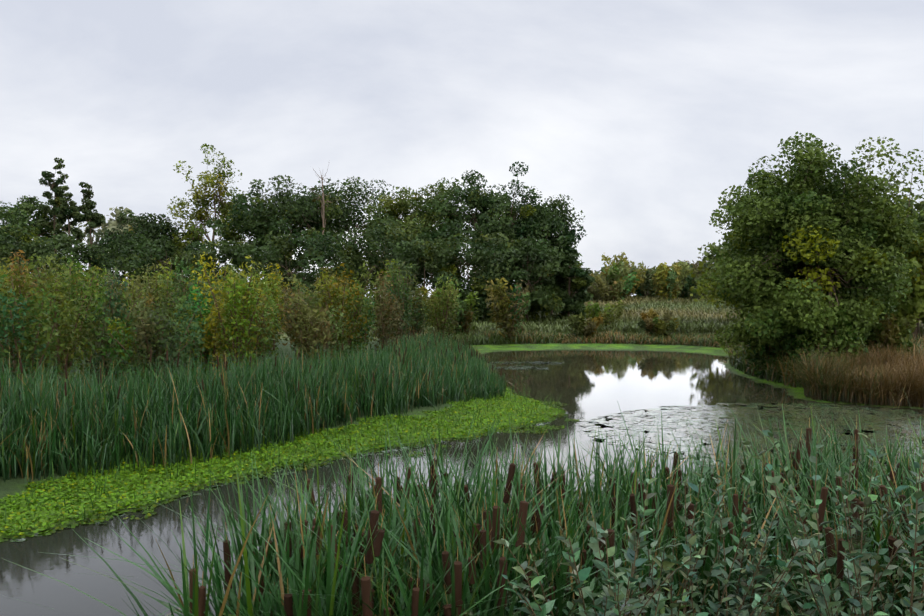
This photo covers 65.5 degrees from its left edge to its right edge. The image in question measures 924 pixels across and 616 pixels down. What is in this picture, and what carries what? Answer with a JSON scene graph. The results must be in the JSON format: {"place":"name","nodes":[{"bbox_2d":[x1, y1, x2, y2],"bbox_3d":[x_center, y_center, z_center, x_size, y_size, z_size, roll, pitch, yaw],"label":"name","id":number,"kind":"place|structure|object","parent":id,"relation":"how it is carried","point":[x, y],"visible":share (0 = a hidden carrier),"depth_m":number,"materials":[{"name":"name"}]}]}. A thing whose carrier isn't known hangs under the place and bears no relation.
{"place":"outdoors","nodes":[
{"label":"outdoors","id":0,"kind":"place"},
{"bbox_2d":[0,298,922,537],"bbox_3d":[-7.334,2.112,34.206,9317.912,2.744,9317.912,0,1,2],"label":"ground","id":1,"kind":"structure","parent":0,"point":[11,486],"depth_m":19.13,"materials":[{"name":"plant"}]},
{"bbox_2d":[0,257,31,363],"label":"shrub","id":2,"kind":"object","parent":1,"relation":"on","point":[5,278],"visible":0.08,"depth_m":31.99,"materials":[{"name":"green plant"}]},
{"bbox_2d":[0,201,50,265],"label":"tree","id":3,"kind":"object","parent":1,"relation":"on","point":[20,232],"visible":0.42,"depth_m":85.36,"materials":[{"name":"green plant"}]},
{"bbox_2d":[0,195,67,268],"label":"tree","id":4,"kind":"object","parent":1,"relation":"on","point":[27,205],"visible":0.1,"depth_m":97.47,"materials":[{"name":"green plant"}]},
{"bbox_2d":[0,233,74,305],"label":"tree","id":5,"kind":"object","parent":1,"relation":"on","point":[41,248],"visible":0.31,"depth_m":73.22,"materials":[{"name":"green plant"}]},
{"bbox_2d":[0,255,80,391],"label":"shrub","id":6,"kind":"object","parent":1,"relation":"on","point":[7,323],"visible":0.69,"depth_m":18.80,"materials":[{"name":"green plant"}]},
{"bbox_2d":[2,250,88,380],"bbox_3d":[-15.050,0.379,26.069,2.820,4.902,1.996,-1,1,-33],"label":"shrub","id":7,"kind":"object","parent":1,"relation":"on","point":[24,281],"visible":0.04,"depth_m":25.64,"materials":[{"name":"green plant"}]},
{"bbox_2d":[36,157,68,252],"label":"tree","id":8,"kind":"object","parent":1,"relation":"on","point":[55,202],"visible":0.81,"depth_m":93.12,"materials":[{"name":"green plant"}]},
{"bbox_2d":[32,266,87,369],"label":"shrub","id":9,"kind":"object","parent":1,"relation":"on","point":[73,315],"depth_m":30.60,"materials":[{"name":"green plant"}]},
{"bbox_2d":[24,250,109,390],"bbox_3d":[-11.908,0.566,21.365,2.161,4.659,3.188,0,1,2],"label":"shrub","id":10,"kind":"object","parent":1,"relation":"on","point":[64,296],"visible":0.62,"depth_m":21.52,"materials":[{"name":"green plant"}]},
{"bbox_2d":[51,185,84,255],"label":"tree","id":11,"kind":"object","parent":1,"relation":"on","point":[71,211],"visible":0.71,"depth_m":90.19,"materials":[{"name":"green plant"}]},
{"bbox_2d":[56,264,107,344],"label":"shrub","id":12,"kind":"object","parent":1,"relation":"on","point":[87,284],"visible":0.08,"depth_m":42.24,"materials":[{"name":"green plant"}]},
{"bbox_2d":[46,233,127,286],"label":"tree","id":13,"kind":"object","parent":1,"relation":"on","point":[86,252],"visible":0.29,"depth_m":76.66,"materials":[{"name":"green plant"}]},
{"bbox_2d":[75,181,105,268],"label":"tree","id":14,"kind":"object","parent":1,"relation":"on","point":[95,219],"visible":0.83,"depth_m":97.62,"materials":[{"name":"green plant"}]},
{"bbox_2d":[42,267,153,388],"bbox_3d":[-12.211,0.709,24.254,2.910,4.294,3.234,0,1,21],"label":"shrub","id":15,"kind":"object","parent":1,"relation":"on","point":[118,311],"visible":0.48,"depth_m":24.41,"materials":[{"name":"green plant"}]},
{"bbox_2d":[80,264,118,342],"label":"shrub","id":16,"kind":"object","parent":1,"relation":"on","point":[103,277],"visible":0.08,"depth_m":45.37,"materials":[{"name":"green plant"}]},
{"bbox_2d":[66,206,156,281],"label":"tree","id":17,"kind":"object","parent":1,"relation":"on","point":[111,224],"visible":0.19,"depth_m":108.19,"materials":[{"name":"green plant"}]},
{"bbox_2d":[75,244,175,289],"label":"tree","id":18,"kind":"object","parent":1,"relation":"on","point":[123,254],"visible":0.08,"depth_m":77.12,"materials":[{"name":"green plant"}]},
{"bbox_2d":[105,274,153,378],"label":"shrub","id":19,"kind":"object","parent":1,"relation":"on","point":[140,297],"visible":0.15,"depth_m":27.17,"materials":[{"name":"green plant"}]},
{"bbox_2d":[98,210,198,271],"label":"tree","id":20,"kind":"object","parent":1,"relation":"on","point":[148,229],"visible":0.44,"depth_m":92.83,"materials":[{"name":"green plant"}]},
{"bbox_2d":[97,296,205,390],"bbox_3d":[-9.085,1.271,21.106,2.977,3.279,2.234,0,1,-17],"label":"shrub","id":21,"kind":"object","parent":1,"relation":"on","point":[146,330],"visible":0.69,"depth_m":20.91,"materials":[{"name":"green plant"}]},
{"bbox_2d":[126,257,188,366],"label":"shrub","id":22,"kind":"object","parent":1,"relation":"on","point":[161,287],"visible":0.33,"depth_m":32.98,"materials":[{"name":"green plant"}]},
{"bbox_2d":[123,232,205,292],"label":"tree","id":23,"kind":"object","parent":1,"relation":"on","point":[159,247],"visible":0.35,"depth_m":76.40,"materials":[{"name":"green plant"}]},
{"bbox_2d":[156,259,227,367],"bbox_3d":[-11.547,0.307,31.672,3.213,4.878,2.982,1,1,41],"label":"shrub","id":24,"kind":"object","parent":1,"relation":"on","point":[181,286],"visible":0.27,"depth_m":31.13,"materials":[{"name":"green plant"}]},
{"bbox_2d":[174,277,222,351],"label":"shrub","id":25,"kind":"object","parent":1,"relation":"on","point":[200,288],"depth_m":36.05,"materials":[{"name":"green plant"}]},
{"bbox_2d":[161,240,236,289],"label":"tree","id":26,"kind":"object","parent":1,"relation":"on","point":[218,267],"visible":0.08,"depth_m":82.36,"materials":[{"name":"green plant"}]},
{"bbox_2d":[166,143,244,275],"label":"tree","id":27,"kind":"object","parent":1,"relation":"on","point":[201,197],"visible":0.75,"depth_m":96.30,"materials":[{"name":"green plant"}]},
{"bbox_2d":[171,284,246,379],"bbox_3d":[-9.501,0.900,26.933,2.698,3.838,2.332,0,1,2],"label":"shrub","id":28,"kind":"object","parent":1,"relation":"on","point":[205,353],"visible":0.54,"depth_m":26.75,"materials":[{"name":"green plant"}]},
{"bbox_2d":[187,265,232,298],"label":"shrub","id":29,"kind":"object","parent":1,"relation":"on","point":[208,283],"visible":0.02,"depth_m":41.84,"materials":[{"name":"green plant"}]},
{"bbox_2d":[182,240,264,289],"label":"tree","id":30,"kind":"object","parent":1,"relation":"on","point":[238,255],"visible":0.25,"depth_m":70.88,"materials":[{"name":"green plant"}]},
{"bbox_2d":[192,252,280,374],"bbox_3d":[-7.591,0.470,24.572,3.005,4.754,2.757,0,1,2],"label":"shrub","id":31,"kind":"object","parent":1,"relation":"on","point":[231,322],"visible":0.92,"depth_m":24.03,"materials":[{"name":"green plant"}]},
{"bbox_2d":[215,277,274,360],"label":"shrub","id":32,"kind":"object","parent":1,"relation":"on","point":[257,298],"visible":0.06,"depth_m":34.98,"materials":[{"name":"green plant"}]},
{"bbox_2d":[206,179,289,271],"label":"tree","id":33,"kind":"object","parent":1,"relation":"on","point":[230,231],"visible":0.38,"depth_m":88.36,"materials":[{"name":"green plant"}]},
{"bbox_2d":[222,276,279,369],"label":"shrub","id":34,"kind":"object","parent":1,"relation":"on","point":[263,325],"visible":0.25,"depth_m":29.24,"materials":[{"name":"green plant"}]},
{"bbox_2d":[0,321,514,481],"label":"reed bed","id":35,"kind":"object","parent":1,"relation":"on","point":[42,429],"visible":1,"depth_m":16.43,"materials":[{"name":"plant"}]},
{"bbox_2d":[244,263,289,358],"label":"shrub","id":36,"kind":"object","parent":1,"relation":"on","point":[273,275],"visible":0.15,"depth_m":37.16,"materials":[{"name":"green plant"}]},
{"bbox_2d":[253,281,289,334],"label":"shrub","id":37,"kind":"object","parent":1,"relation":"on","point":[279,293],"visible":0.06,"depth_m":43.72,"materials":[{"name":"green plant"}]},
{"bbox_2d":[235,246,313,293],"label":"tree","id":38,"kind":"object","parent":1,"relation":"on","point":[257,260],"visible":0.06,"depth_m":79.37,"materials":[{"name":"green plant"}]},
{"bbox_2d":[259,297,298,352],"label":"shrub","id":39,"kind":"object","parent":1,"relation":"on","point":[280,330],"visible":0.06,"depth_m":41.60,"materials":[{"name":"green plant"}]},
{"bbox_2d":[228,175,342,269],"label":"tree","id":40,"kind":"object","parent":1,"relation":"on","point":[289,209],"visible":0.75,"depth_m":86.31,"materials":[{"name":"green plant"}]},
{"bbox_2d":[278,268,319,360],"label":"shrub","id":41,"kind":"object","parent":1,"relation":"on","point":[295,288],"visible":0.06,"depth_m":33.54,"materials":[{"name":"green plant"}]},
{"bbox_2d":[246,227,354,319],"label":"tree","id":42,"kind":"object","parent":1,"relation":"on","point":[314,253],"visible":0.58,"depth_m":71.81,"materials":[{"name":"green plant"}]},
{"bbox_2d":[285,276,324,352],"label":"shrub","id":43,"kind":"object","parent":1,"relation":"on","point":[302,294],"visible":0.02,"depth_m":37.73,"materials":[{"name":"green plant"}]},
{"bbox_2d":[275,285,349,373],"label":"shrub","id":44,"kind":"object","parent":1,"relation":"on","point":[321,331],"visible":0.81,"depth_m":24.95,"materials":[{"name":"green plant"}]},
{"bbox_2d":[299,268,350,356],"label":"shrub","id":45,"kind":"object","parent":1,"relation":"on","point":[308,302],"visible":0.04,"depth_m":29.76,"materials":[{"name":"green plant"}]},
{"bbox_2d":[310,160,339,269],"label":"tree","id":46,"kind":"object","parent":1,"relation":"on","point":[335,200],"visible":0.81,"depth_m":87.14,"materials":[{"name":"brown plant"}]},
{"bbox_2d":[309,259,380,364],"bbox_3d":[-4.565,0.437,27.770,2.651,4.728,2.570,0,1,2],"label":"shrub","id":47,"kind":"object","parent":1,"relation":"on","point":[357,303],"visible":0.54,"depth_m":27.68,"materials":[{"name":"green plant"}]},
{"bbox_2d":[317,237,393,308],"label":"tree","id":48,"kind":"object","parent":1,"relation":"on","point":[355,254],"visible":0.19,"depth_m":79.33,"materials":[{"name":"green plant"}]},
{"bbox_2d":[340,291,374,355],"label":"shrub","id":49,"kind":"object","parent":1,"relation":"on","point":[366,332],"visible":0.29,"depth_m":36.61,"materials":[{"name":"green plant"}]},
{"bbox_2d":[303,176,415,259],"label":"tree","id":50,"kind":"object","parent":1,"relation":"on","point":[342,222],"visible":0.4,"depth_m":93.48,"materials":[{"name":"green plant"}]},
{"bbox_2d":[364,271,405,350],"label":"shrub","id":51,"kind":"object","parent":1,"relation":"on","point":[386,313],"visible":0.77,"depth_m":40.25,"materials":[{"name":"green plant"}]},
{"bbox_2d":[337,212,449,312],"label":"tree","id":52,"kind":"object","parent":1,"relation":"on","point":[410,235],"visible":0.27,"depth_m":77.67,"materials":[{"name":"green plant"}]},
{"bbox_2d":[377,259,422,339],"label":"shrub","id":53,"kind":"object","parent":1,"relation":"on","point":[396,267],"visible":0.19,"depth_m":47.35,"materials":[{"name":"green plant"}]},
{"bbox_2d":[384,252,423,341],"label":"shrub","id":54,"kind":"object","parent":1,"relation":"on","point":[399,291],"visible":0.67,"depth_m":44.23,"materials":[{"name":"green plant"}]},
{"bbox_2d":[362,186,448,254],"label":"tree","id":55,"kind":"object","parent":1,"relation":"on","point":[401,207],"visible":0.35,"depth_m":88.69,"materials":[{"name":"green plant"}]},
{"bbox_2d":[404,286,428,334],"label":"bush","id":56,"kind":"object","parent":1,"relation":"on","point":[420,321],"visible":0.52,"depth_m":55.43,"materials":[{"name":"green plant"}]},
{"bbox_2d":[383,231,457,322],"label":"tree","id":57,"kind":"object","parent":1,"relation":"on","point":[425,256],"visible":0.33,"depth_m":69.52,"materials":[{"name":"green plant"}]},
{"bbox_2d":[403,183,463,244],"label":"tree","id":58,"kind":"object","parent":1,"relation":"on","point":[428,200],"visible":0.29,"depth_m":94.54,"materials":[{"name":"green plant"}]},
{"bbox_2d":[420,273,464,339],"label":"shrub","id":59,"kind":"object","parent":1,"relation":"on","point":[435,302],"visible":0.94,"depth_m":46.45,"materials":[{"name":"green plant"}]},
{"bbox_2d":[432,251,469,294],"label":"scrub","id":60,"kind":"object","parent":1,"relation":"on","point":[463,273],"depth_m":87.65,"materials":[{"name":"green plant"}]},
{"bbox_2d":[434,291,478,335],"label":"bush","id":61,"kind":"object","parent":1,"relation":"on","point":[468,315],"visible":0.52,"depth_m":51.46,"materials":[{"name":"green plant"}]},
{"bbox_2d":[4,401,923,615],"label":"cattails","id":62,"kind":"object","parent":1,"relation":"on","point":[445,555],"visible":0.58,"depth_m":5.53,"materials":[{"name":"plant"}]},
{"bbox_2d":[425,218,508,314],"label":"tree","id":63,"kind":"object","parent":1,"relation":"on","point":[456,246],"visible":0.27,"depth_m":74.81,"materials":[{"name":"green plant"}]},
{"bbox_2d":[424,170,516,250],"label":"tree","id":64,"kind":"object","parent":1,"relation":"on","point":[475,199],"visible":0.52,"depth_m":89.44,"materials":[{"name":"green plant"}]},
{"bbox_2d":[458,240,555,321],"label":"tree","id":65,"kind":"object","parent":1,"relation":"on","point":[479,286],"visible":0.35,"depth_m":69.99,"materials":[{"name":"green plant"}]},
{"bbox_2d":[484,277,530,341],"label":"bush","id":66,"kind":"object","parent":1,"relation":"on","point":[507,315],"visible":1,"depth_m":49.98,"materials":[{"name":"green plant"}]},
{"bbox_2d":[472,161,554,285],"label":"tree","id":67,"kind":"object","parent":1,"relation":"on","point":[528,215],"visible":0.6,"depth_m":86.72,"materials":[{"name":"green plant"}]},
{"bbox_2d":[465,545,580,615],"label":"shrub","id":68,"kind":"object","parent":1,"relation":"on","point":[570,605],"visible":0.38,"depth_m":4.83,"materials":[{"name":"green plant"}]},
{"bbox_2d":[486,234,571,320],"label":"tree","id":69,"kind":"object","parent":1,"relation":"on","point":[517,247],"visible":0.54,"depth_m":68.63,"materials":[{"name":"green plant"}]},
{"bbox_2d":[516,194,586,252],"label":"tree","id":70,"kind":"object","parent":1,"relation":"on","point":[560,223],"visible":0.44,"depth_m":94.04,"materials":[{"name":"green plant"}]},
{"bbox_2d":[388,326,732,341],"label":"reeds","id":71,"kind":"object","parent":1,"relation":"on","point":[569,336],"depth_m":52.54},
{"bbox_2d":[548,252,585,317],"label":"tree","id":72,"kind":"object","parent":1,"relation":"on","point":[578,266],"visible":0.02,"depth_m":74.30,"materials":[{"name":"green plant"}]},
{"bbox_2d":[549,235,595,322],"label":"tree","id":73,"kind":"object","parent":1,"relation":"on","point":[578,285],"visible":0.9,"depth_m":71.05,"materials":[{"name":"green plant"}]},
{"bbox_2d":[417,329,738,347],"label":"shore sedge","id":74,"kind":"object","parent":1,"relation":"on","point":[480,339],"visible":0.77,"depth_m":50.28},
{"bbox_2d":[567,312,602,337],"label":"bush","id":75,"kind":"object","parent":1,"relation":"on","point":[586,327],"visible":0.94,"depth_m":51.41,"materials":[{"name":"green plant"}]},
{"bbox_2d":[493,478,707,615],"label":"shrub","id":76,"kind":"object","parent":1,"relation":"on","point":[622,593],"visible":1,"depth_m":3.66,"materials":[{"name":"green plant"}]},
{"bbox_2d":[584,299,625,329],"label":"bush","id":77,"kind":"object","parent":1,"relation":"on","point":[593,310],"visible":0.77,"depth_m":58.92,"materials":[{"name":"green plant"}]},
{"bbox_2d":[587,272,638,303],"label":"willow hedge","id":78,"kind":"object","parent":1,"relation":"on","point":[599,289],"visible":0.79,"depth_m":119.55,"materials":[{"name":"green plant"}]},
{"bbox_2d":[591,262,648,299],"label":"tree","id":79,"kind":"object","parent":1,"relation":"on","point":[611,275],"visible":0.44,"depth_m":125.09,"materials":[{"name":"green plant"}]},
{"bbox_2d":[601,252,643,295],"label":"tree","id":80,"kind":"object","parent":1,"relation":"on","point":[618,262],"visible":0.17,"depth_m":143.13,"materials":[{"name":"green plant"}]},
{"bbox_2d":[631,268,655,297],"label":"tree","id":81,"kind":"object","parent":1,"relation":"on","point":[637,292],"visible":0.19,"depth_m":137.03,"materials":[{"name":"green plant"}]},
{"bbox_2d":[370,294,923,336],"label":"reed bed","id":82,"kind":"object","parent":1,"relation":"on","point":[693,316],"depth_m":71.16,"materials":[{"name":"plant"}]},
{"bbox_2d":[639,266,657,298],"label":"tree","id":83,"kind":"object","parent":1,"relation":"on","point":[647,286],"visible":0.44,"depth_m":135.66,"materials":[{"name":"green plant"}]},
{"bbox_2d":[637,308,679,337],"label":"bush","id":84,"kind":"object","parent":1,"relation":"on","point":[653,324],"visible":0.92,"depth_m":51.33,"materials":[{"name":"green plant"}]},
{"bbox_2d":[648,261,689,301],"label":"tree","id":85,"kind":"object","parent":1,"relation":"on","point":[665,280],"visible":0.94,"depth_m":120.68,"materials":[{"name":"green plant"}]},
{"bbox_2d":[645,260,692,298],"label":"tree","id":86,"kind":"object","parent":1,"relation":"on","point":[650,270],"visible":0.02,"depth_m":134.76,"materials":[{"name":"green plant"}]},
{"bbox_2d":[677,273,701,300],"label":"tree","id":87,"kind":"object","parent":1,"relation":"on","point":[685,292],"visible":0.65,"depth_m":125.39,"materials":[{"name":"green plant"}]},
{"bbox_2d":[680,257,715,299],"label":"tree","id":88,"kind":"object","parent":1,"relation":"on","point":[695,266],"visible":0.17,"depth_m":126.39,"materials":[{"name":"green plant"}]},
{"bbox_2d":[606,456,810,615],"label":"shrub","id":89,"kind":"object","parent":1,"relation":"on","point":[691,576],"visible":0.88,"depth_m":4.37,"materials":[{"name":"green plant"}]},
{"bbox_2d":[689,233,743,318],"bbox_3d":[24.291,-2.915,63.144,9.242,10.244,10.670,0,1,2],"label":"tree","id":90,"kind":"object","parent":1,"relation":"on","point":[707,254],"visible":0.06,"depth_m":62.81,"materials":[{"name":"green plant"}]},
{"bbox_2d":[717,198,748,282],"bbox_3d":[20.623,-2.829,51.151,4.454,10.531,4.328,-1,1,-41],"label":"tree","id":91,"kind":"object","parent":1,"relation":"on","point":[730,250],"depth_m":50.96,"materials":[{"name":"green plant"}]},
{"bbox_2d":[649,460,844,615],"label":"shrub","id":92,"kind":"object","parent":1,"relation":"on","point":[756,586],"visible":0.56,"depth_m":4.88,"materials":[{"name":"green plant"}]},
{"bbox_2d":[741,333,787,375],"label":"bush","id":93,"kind":"object","parent":1,"relation":"on","point":[767,349],"visible":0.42,"depth_m":29.95,"materials":[{"name":"green plant"}]},
{"bbox_2d":[742,324,789,370],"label":"bush","id":94,"kind":"object","parent":1,"relation":"on","point":[754,356],"visible":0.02,"depth_m":30.89,"materials":[{"name":"green plant"}]},
{"bbox_2d":[775,309,836,376],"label":"bush","id":95,"kind":"object","parent":1,"relation":"on","point":[793,342],"visible":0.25,"depth_m":27.78,"materials":[{"name":"green plant"}]},
{"bbox_2d":[695,131,923,362],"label":"tree","id":96,"kind":"object","parent":1,"relation":"on","point":[802,225],"visible":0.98,"depth_m":27.16,"materials":[{"name":"green plant"}]},
{"bbox_2d":[711,332,923,387],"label":"bank grass","id":97,"kind":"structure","parent":1,"relation":"on","point":[741,363],"depth_m":29.65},
{"bbox_2d":[742,430,923,615],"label":"shrub","id":98,"kind":"object","parent":1,"relation":"on","point":[823,591],"visible":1,"depth_m":4.15,"materials":[{"name":"green plant"}]},
{"bbox_2d":[752,339,923,413],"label":"brown sedge","id":99,"kind":"object","parent":1,"relation":"on","point":[892,378],"visible":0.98,"depth_m":23.59,"materials":[{"name":"plant"}]},
{"bbox_2d":[764,459,923,615],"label":"shrub","id":100,"kind":"object","parent":1,"relation":"on","point":[804,583],"visible":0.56,"depth_m":4.93,"materials":[{"name":"green plant"}]},
{"bbox_2d":[826,310,868,364],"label":"bush","id":101,"kind":"object","parent":1,"relation":"on","point":[863,347],"visible":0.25,"depth_m":26.30,"materials":[{"name":"green plant"}]},
{"bbox_2d":[862,312,919,357],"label":"bush","id":102,"kind":"object","parent":1,"relation":"on","point":[887,338],"visible":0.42,"depth_m":27.58,"materials":[{"name":"green plant"}]},
{"bbox_2d":[858,433,923,587],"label":"shrub","id":103,"kind":"object","parent":1,"relation":"on","point":[873,452],"visible":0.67,"depth_m":4.57,"materials":[{"name":"green plant"}]},
{"bbox_2d":[877,233,923,339],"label":"tree","id":104,"kind":"object","parent":1,"relation":"on","point":[914,302],"visible":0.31,"depth_m":37.42,"materials":[{"name":"green plant"}]},
{"bbox_2d":[888,198,923,337],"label":"tree","id":105,"kind":"object","parent":1,"relation":"on","point":[919,206],"visible":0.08,"depth_m":47.95,"materials":[{"name":"green plant"}]},
{"bbox_2d":[898,209,923,334],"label":"tree","id":106,"kind":"object","parent":1,"relation":"on","point":[920,224],"visible":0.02,"depth_m":43.80,"materials":[{"name":"green plant"}]},
{"bbox_2d":[0,350,923,615],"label":"water","id":107,"kind":"structure","parent":0,"point":[588,384],"depth_m":13.77,"materials":[{"name":"liquid"}]},
{"bbox_2d":[0,383,579,541],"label":"creeping mat","id":108,"kind":"object","parent":107,"relation":"on","point":[263,459],"visible":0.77,"depth_m":14.71,"materials":[{"name":"green plant"}]},
{"bbox_2d":[9,361,923,541],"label":"lily pads","id":109,"kind":"object","parent":107,"relation":"on","point":[701,418],"visible":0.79,"depth_m":19.13,"materials":[{"name":"plant"}]},
{"bbox_2d":[0,0,923,297],"label":"sky","id":110,"kind":"structure","parent":0,"point":[641,113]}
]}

